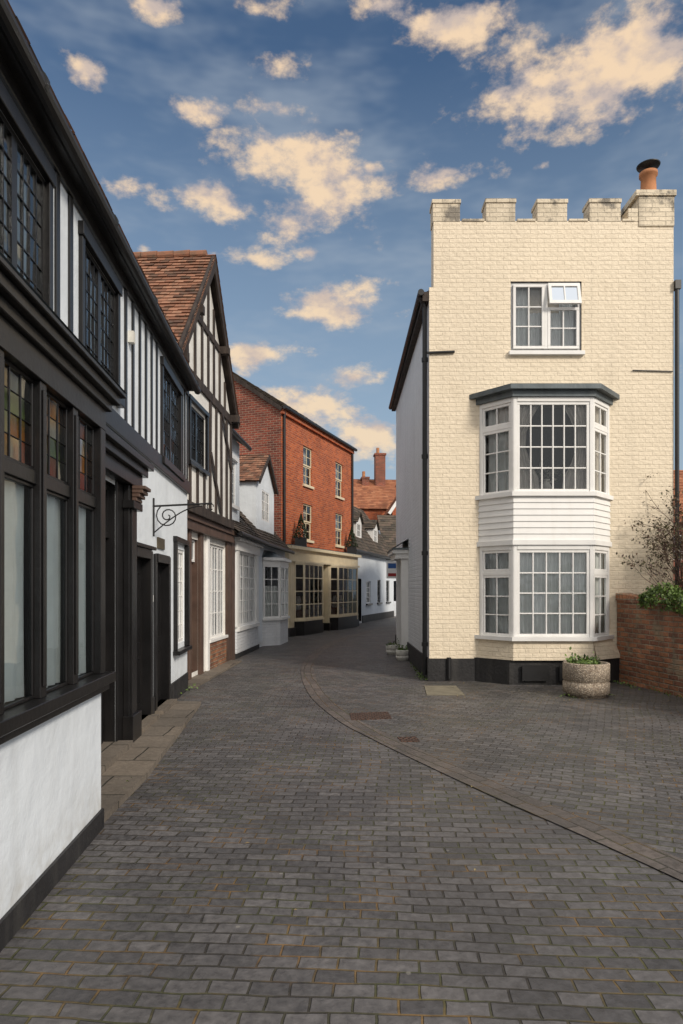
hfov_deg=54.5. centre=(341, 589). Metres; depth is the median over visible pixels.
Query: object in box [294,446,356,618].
windows
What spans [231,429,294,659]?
white cottage
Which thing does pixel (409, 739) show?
manhole cover
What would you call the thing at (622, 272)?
front wall
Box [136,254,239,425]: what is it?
roof
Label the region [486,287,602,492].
interior
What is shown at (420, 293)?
gutter
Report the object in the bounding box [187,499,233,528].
jetty beam
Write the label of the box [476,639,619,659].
bay base
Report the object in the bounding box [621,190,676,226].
chimney stack
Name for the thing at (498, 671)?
bay plinth
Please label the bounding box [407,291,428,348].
roof
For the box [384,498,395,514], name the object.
roof
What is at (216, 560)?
windows
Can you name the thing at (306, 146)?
sky
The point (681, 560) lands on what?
walls
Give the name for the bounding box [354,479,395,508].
roof
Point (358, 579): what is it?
doors
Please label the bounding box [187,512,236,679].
shopfront
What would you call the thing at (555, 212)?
parapet
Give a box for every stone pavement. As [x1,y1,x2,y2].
[101,701,200,822]
[188,660,241,687]
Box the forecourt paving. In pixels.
[314,626,682,858]
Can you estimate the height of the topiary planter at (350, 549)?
1.204 m
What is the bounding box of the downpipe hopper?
[674,280,680,290]
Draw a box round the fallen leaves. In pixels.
[241,665,681,909]
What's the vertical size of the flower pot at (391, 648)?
0.404 m
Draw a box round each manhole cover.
[349,711,391,719]
[397,736,419,741]
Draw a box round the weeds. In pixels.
[126,663,682,780]
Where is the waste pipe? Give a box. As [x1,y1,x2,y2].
[427,350,672,371]
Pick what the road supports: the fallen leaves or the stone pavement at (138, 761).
the stone pavement at (138, 761)
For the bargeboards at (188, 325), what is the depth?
11.60 m
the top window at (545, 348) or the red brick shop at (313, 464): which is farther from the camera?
the red brick shop at (313, 464)
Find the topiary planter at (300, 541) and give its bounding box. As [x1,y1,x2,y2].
[293,514,308,545]
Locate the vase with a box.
[536,460,565,488]
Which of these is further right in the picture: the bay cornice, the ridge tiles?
the bay cornice
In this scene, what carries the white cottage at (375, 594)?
on the road
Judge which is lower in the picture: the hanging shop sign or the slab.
the slab
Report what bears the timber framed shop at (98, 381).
on the road
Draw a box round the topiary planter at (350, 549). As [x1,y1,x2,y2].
[345,527,357,553]
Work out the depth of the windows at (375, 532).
33.26 m
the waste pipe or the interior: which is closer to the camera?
the waste pipe
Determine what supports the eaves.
attached to the roof at (415, 321)
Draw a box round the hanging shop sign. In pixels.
[386,559,395,578]
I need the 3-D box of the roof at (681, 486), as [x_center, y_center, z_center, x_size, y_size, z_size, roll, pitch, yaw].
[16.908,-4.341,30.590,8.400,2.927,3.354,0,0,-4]
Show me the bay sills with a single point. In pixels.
(549, 542)
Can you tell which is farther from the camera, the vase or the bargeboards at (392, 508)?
the bargeboards at (392, 508)
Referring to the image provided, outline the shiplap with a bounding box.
[478,496,610,541]
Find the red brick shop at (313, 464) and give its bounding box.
[233,372,360,636]
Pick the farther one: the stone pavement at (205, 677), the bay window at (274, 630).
the bay window at (274, 630)
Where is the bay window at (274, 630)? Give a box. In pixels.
[262,557,290,645]
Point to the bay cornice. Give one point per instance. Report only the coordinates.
(603, 393)
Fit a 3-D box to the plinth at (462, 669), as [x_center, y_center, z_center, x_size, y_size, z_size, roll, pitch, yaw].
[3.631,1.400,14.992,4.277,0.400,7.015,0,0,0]
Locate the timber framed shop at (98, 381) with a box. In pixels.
[0,0,213,951]
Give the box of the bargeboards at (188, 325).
[179,256,238,428]
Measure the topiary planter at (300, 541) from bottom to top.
1.193 m
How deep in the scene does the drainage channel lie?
5.18 m
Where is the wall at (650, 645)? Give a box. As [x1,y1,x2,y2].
[617,600,682,696]
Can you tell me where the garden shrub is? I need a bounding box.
[616,473,682,594]
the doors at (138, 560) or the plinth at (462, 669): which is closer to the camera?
the doors at (138, 560)
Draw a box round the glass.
[551,287,577,299]
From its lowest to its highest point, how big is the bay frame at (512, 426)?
3.990 m
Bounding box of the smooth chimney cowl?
[636,159,660,172]
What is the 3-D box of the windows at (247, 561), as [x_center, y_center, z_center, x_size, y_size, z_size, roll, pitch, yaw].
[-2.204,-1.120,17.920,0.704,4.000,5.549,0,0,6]
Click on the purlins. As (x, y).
(225, 350)
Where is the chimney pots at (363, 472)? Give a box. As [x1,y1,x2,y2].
[362,448,378,476]
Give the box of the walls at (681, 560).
[674,523,682,587]
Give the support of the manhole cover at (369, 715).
on the forecourt paving
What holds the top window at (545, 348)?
attached to the front wall at (622, 272)
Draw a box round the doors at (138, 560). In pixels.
[101,559,159,743]
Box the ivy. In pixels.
[637,582,682,615]
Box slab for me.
[424,686,464,694]
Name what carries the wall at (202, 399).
on the timber framed shop at (98, 381)
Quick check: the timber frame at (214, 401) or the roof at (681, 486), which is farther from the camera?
the roof at (681, 486)
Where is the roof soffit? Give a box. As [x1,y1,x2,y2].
[211,276,236,428]
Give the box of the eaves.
[392,292,428,410]
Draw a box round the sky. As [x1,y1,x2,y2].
[8,0,682,479]
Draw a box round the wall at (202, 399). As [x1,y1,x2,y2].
[187,287,229,518]
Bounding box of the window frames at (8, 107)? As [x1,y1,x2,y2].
[0,79,191,655]
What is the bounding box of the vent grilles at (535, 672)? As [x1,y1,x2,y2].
[522,665,563,680]
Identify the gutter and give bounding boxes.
[389,289,423,409]
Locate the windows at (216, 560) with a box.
[191,407,223,638]
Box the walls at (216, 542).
[192,532,224,676]
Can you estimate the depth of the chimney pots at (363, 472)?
50.01 m
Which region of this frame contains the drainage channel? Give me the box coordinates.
[301,626,682,880]
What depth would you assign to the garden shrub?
10.73 m
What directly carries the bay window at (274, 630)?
in the white cottage at (260, 562)
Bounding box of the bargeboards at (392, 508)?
[388,501,395,514]
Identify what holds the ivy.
attached to the wall at (650, 645)
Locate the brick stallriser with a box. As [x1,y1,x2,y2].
[210,638,225,668]
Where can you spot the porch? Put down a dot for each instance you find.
(400, 556)
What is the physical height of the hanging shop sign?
0.624 m
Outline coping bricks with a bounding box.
[616,593,679,609]
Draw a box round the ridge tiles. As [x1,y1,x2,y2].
[133,250,207,259]
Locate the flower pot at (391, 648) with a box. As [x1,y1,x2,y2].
[386,638,399,654]
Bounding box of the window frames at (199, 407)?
[188,394,209,475]
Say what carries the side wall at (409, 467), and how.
on the forecourt paving
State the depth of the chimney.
49.80 m
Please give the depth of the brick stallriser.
13.52 m
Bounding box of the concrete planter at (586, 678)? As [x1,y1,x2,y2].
[563,647,609,698]
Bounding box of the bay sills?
[474,491,613,640]
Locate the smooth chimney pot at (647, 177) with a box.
[639,168,657,189]
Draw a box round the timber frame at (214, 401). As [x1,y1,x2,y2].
[187,287,232,519]
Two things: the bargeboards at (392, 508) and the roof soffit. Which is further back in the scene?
the bargeboards at (392, 508)
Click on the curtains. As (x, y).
(539, 558)
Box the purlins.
[184,304,239,422]
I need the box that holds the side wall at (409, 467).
[396,289,428,657]
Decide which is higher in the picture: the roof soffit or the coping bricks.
the roof soffit
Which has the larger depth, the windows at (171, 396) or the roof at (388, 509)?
the roof at (388, 509)
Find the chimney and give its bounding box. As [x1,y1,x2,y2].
[360,453,385,485]
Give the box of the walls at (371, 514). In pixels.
[361,509,386,519]
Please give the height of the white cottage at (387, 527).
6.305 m
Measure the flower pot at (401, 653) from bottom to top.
0.375 m
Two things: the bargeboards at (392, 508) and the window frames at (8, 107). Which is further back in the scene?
the bargeboards at (392, 508)
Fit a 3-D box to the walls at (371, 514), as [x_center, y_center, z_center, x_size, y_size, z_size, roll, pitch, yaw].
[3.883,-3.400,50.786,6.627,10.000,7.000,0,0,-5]
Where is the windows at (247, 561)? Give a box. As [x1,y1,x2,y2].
[232,460,287,625]
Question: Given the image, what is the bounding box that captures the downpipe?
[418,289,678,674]
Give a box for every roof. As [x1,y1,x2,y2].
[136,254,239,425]
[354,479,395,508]
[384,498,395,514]
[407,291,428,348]
[674,470,682,522]
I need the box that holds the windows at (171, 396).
[0,110,182,642]
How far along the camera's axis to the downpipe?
11.62 m
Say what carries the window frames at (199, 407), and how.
attached to the wall at (202, 399)
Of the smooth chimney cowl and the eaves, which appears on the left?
the eaves
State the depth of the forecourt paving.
7.37 m
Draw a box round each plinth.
[395,635,474,680]
[474,657,618,684]
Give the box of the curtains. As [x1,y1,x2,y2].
[486,288,602,633]
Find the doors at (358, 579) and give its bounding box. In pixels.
[358,579,358,618]
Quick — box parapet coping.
[429,198,634,221]
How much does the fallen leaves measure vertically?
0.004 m
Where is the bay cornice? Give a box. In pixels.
[469,383,619,404]
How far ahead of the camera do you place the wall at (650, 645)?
10.54 m
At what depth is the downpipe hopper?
11.45 m
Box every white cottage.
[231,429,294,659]
[354,506,393,622]
[377,515,395,615]
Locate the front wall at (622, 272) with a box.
[429,221,673,657]
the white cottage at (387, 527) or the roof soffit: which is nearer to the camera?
the roof soffit
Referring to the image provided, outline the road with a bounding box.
[0,616,682,1023]
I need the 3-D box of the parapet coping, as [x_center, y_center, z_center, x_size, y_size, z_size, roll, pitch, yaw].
[3.335,-6.589,11.676,3.530,0.397,0.348,0,0,0]
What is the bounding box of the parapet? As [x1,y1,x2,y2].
[430,203,620,230]
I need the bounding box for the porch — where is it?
[387,539,408,647]
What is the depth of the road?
3.39 m
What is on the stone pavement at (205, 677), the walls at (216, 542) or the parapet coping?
the walls at (216, 542)
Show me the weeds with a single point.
(420, 676)
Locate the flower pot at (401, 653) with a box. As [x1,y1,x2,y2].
[396,644,407,660]
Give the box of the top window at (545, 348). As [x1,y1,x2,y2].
[508,283,584,355]
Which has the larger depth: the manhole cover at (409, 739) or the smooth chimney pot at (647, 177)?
the smooth chimney pot at (647, 177)
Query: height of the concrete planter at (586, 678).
0.736 m
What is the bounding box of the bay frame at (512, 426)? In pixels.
[480,397,608,636]
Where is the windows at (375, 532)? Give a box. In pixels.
[357,523,388,603]
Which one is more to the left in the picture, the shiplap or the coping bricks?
the shiplap

